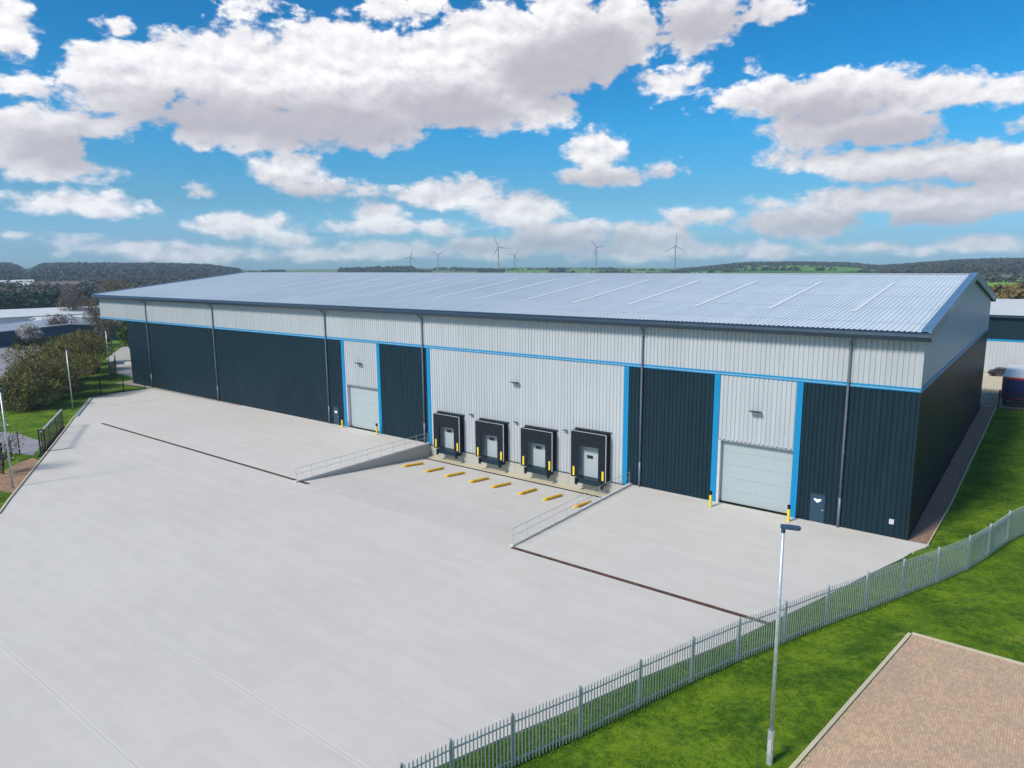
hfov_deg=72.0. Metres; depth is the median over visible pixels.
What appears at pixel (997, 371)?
parked car
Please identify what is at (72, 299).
budding tree
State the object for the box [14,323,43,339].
blossom tree
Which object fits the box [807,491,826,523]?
entrance door
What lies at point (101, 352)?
bush
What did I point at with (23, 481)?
kerb
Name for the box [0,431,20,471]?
fence
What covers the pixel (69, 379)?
street lamp
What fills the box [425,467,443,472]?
wheel guide
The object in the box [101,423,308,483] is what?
drain channel
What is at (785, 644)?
grass tufts
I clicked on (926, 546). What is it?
path edging
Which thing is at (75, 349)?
bush
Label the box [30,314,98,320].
warehouse
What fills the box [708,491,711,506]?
bollard
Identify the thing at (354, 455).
handrail
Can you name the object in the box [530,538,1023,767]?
lawn
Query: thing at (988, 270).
hills
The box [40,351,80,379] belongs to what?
bush
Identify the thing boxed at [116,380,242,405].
gravel strip
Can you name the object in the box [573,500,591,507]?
wheel guide
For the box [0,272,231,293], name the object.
valley trees
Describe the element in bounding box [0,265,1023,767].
ground
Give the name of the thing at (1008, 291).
scrub thicket
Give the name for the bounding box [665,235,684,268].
wind turbine
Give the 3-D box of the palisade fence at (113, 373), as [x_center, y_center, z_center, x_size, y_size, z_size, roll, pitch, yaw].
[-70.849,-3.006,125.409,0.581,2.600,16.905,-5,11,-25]
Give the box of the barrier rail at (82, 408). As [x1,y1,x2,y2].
[74,397,91,416]
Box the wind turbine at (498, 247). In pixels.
[492,238,510,268]
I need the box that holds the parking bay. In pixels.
[797,634,1023,767]
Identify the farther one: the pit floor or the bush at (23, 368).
the bush at (23, 368)
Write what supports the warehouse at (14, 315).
on the ground at (30, 421)
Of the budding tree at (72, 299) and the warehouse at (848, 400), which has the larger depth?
the budding tree at (72, 299)
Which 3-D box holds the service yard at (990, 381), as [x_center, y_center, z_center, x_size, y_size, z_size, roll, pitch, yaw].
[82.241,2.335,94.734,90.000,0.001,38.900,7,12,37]
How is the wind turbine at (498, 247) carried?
on the ground at (30, 421)
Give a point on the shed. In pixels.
(11, 281)
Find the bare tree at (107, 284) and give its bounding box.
[98,277,129,314]
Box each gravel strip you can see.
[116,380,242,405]
[908,406,994,543]
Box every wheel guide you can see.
[402,462,423,466]
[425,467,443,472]
[445,472,464,476]
[469,477,488,482]
[491,482,510,487]
[518,488,536,494]
[543,494,562,500]
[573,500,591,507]
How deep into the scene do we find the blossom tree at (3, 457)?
64.84 m
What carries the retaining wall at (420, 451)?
on the ground at (30, 421)
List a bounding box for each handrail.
[296,433,427,480]
[512,472,629,537]
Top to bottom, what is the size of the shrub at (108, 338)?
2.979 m
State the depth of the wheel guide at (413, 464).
70.20 m
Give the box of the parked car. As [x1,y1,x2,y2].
[988,367,1006,375]
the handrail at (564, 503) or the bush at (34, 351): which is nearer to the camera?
the handrail at (564, 503)
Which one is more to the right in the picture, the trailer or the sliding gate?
the trailer
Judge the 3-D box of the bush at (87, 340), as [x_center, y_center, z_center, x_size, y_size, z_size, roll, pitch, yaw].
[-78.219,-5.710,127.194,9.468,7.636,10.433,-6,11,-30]
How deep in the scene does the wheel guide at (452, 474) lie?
66.74 m
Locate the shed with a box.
[0,280,19,283]
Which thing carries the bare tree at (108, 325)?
on the ground at (30, 421)
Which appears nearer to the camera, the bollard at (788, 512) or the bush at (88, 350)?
the bollard at (788, 512)
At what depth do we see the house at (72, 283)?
582.18 m
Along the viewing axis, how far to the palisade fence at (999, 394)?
90.88 m
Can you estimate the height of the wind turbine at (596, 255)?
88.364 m
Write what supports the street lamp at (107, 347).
on the ground at (30, 421)
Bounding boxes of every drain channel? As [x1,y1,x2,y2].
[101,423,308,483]
[511,547,768,624]
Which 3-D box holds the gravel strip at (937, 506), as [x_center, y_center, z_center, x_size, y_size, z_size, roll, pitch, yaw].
[44.695,6.852,69.493,1.550,0.001,57.500,7,12,37]
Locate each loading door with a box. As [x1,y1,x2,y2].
[346,384,379,432]
[715,438,792,514]
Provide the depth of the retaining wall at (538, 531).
52.54 m
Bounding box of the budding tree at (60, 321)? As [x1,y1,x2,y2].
[42,313,80,325]
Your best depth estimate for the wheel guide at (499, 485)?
63.38 m
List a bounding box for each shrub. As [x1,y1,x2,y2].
[11,338,41,348]
[36,336,57,346]
[92,336,109,344]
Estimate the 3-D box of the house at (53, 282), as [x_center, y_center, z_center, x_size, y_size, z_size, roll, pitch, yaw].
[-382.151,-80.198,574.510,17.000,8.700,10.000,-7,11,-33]
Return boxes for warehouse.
[0,306,98,323]
[0,316,124,345]
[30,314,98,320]
[91,272,995,539]
[984,299,1023,371]
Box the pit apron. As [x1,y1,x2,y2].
[425,455,607,496]
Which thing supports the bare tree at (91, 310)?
on the ground at (30, 421)
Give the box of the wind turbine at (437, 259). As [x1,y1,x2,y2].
[430,250,443,269]
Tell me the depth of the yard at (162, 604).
40.30 m
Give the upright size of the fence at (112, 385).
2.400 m
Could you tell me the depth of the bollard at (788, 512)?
51.34 m
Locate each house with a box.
[30,280,55,290]
[47,280,63,289]
[60,280,84,288]
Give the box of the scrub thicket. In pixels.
[989,283,1023,298]
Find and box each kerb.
[0,416,74,512]
[789,632,911,767]
[912,632,1023,664]
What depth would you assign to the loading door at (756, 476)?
54.17 m
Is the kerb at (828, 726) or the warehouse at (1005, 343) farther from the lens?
the warehouse at (1005, 343)
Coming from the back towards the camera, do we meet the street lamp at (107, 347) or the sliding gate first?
the street lamp at (107, 347)
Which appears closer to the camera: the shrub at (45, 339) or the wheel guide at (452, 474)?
the wheel guide at (452, 474)
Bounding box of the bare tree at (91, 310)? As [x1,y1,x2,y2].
[79,296,105,328]
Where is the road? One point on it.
(2, 364)
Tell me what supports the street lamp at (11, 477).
on the path at (21, 470)
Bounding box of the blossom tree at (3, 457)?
[0,418,24,474]
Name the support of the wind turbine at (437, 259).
on the ground at (30, 421)
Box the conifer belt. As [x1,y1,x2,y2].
[0,289,120,309]
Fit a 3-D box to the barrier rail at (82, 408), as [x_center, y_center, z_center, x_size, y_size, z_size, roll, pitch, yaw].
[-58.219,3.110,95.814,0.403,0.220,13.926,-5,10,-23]
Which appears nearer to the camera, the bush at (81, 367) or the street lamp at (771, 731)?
the street lamp at (771, 731)
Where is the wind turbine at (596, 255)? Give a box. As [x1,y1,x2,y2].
[592,242,602,269]
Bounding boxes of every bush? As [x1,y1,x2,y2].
[0,343,81,386]
[0,355,72,399]
[0,371,61,412]
[0,373,46,411]
[30,339,86,358]
[39,352,101,397]
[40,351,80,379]
[49,331,107,366]
[55,342,101,375]
[63,328,114,362]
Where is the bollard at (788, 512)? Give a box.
[786,505,790,521]
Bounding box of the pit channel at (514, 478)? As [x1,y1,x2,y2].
[424,458,600,497]
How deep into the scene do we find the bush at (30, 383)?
93.59 m
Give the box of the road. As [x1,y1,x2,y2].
[0,345,38,378]
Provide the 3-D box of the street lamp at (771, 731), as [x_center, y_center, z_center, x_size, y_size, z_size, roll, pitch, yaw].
[9.605,9.403,24.976,0.672,9.170,0.300,4,11,24]
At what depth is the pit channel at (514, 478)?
66.88 m
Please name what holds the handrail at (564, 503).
on the retaining wall at (538, 531)
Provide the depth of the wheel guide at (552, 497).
59.96 m
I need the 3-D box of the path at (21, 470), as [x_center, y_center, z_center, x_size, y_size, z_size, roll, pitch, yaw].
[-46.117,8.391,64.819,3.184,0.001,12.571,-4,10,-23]
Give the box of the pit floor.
[297,458,598,544]
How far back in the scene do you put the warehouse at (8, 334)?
179.30 m
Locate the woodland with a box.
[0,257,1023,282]
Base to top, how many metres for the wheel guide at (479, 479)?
0.414 m
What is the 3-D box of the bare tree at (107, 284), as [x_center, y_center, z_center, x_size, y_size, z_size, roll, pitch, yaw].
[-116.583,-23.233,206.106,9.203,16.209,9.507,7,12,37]
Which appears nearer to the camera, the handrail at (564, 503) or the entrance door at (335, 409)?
the handrail at (564, 503)
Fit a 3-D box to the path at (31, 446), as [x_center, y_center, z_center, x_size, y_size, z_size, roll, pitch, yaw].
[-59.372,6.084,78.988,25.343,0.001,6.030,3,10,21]
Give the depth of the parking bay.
28.36 m
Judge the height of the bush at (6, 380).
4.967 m
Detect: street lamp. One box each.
[0,388,13,487]
[64,348,73,409]
[104,329,109,366]
[766,524,800,765]
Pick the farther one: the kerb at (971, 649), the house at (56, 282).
the house at (56, 282)
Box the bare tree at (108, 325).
[86,310,123,346]
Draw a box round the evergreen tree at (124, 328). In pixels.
[115,320,129,347]
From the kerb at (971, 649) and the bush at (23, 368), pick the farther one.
the bush at (23, 368)
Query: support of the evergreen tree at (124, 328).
on the ground at (30, 421)
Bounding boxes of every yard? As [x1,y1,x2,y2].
[0,388,928,767]
[980,372,1023,409]
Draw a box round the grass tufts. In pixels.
[439,414,1023,767]
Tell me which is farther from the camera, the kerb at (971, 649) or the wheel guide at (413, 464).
the wheel guide at (413, 464)
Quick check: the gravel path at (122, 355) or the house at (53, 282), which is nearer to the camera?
the gravel path at (122, 355)
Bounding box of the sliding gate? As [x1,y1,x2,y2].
[37,409,64,456]
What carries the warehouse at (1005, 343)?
on the ground at (30, 421)
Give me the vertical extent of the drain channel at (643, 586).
0.037 m
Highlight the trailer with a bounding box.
[1001,364,1023,404]
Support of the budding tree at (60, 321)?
on the ground at (30, 421)
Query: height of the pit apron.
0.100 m
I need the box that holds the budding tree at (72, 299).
[54,286,87,310]
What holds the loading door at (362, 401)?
in the warehouse at (848, 400)
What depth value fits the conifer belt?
323.51 m
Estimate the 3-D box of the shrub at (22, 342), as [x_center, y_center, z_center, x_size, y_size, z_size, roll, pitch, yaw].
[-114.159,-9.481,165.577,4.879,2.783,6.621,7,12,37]
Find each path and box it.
[0,432,41,454]
[0,458,38,492]
[107,347,131,375]
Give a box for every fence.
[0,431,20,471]
[76,374,145,398]
[108,355,115,379]
[399,506,1023,767]
[980,388,1023,410]
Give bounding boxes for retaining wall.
[294,442,430,482]
[510,483,631,546]
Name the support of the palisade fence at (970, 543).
on the ground at (30, 421)
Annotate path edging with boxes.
[912,407,995,553]
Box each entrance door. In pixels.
[332,405,339,424]
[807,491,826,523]

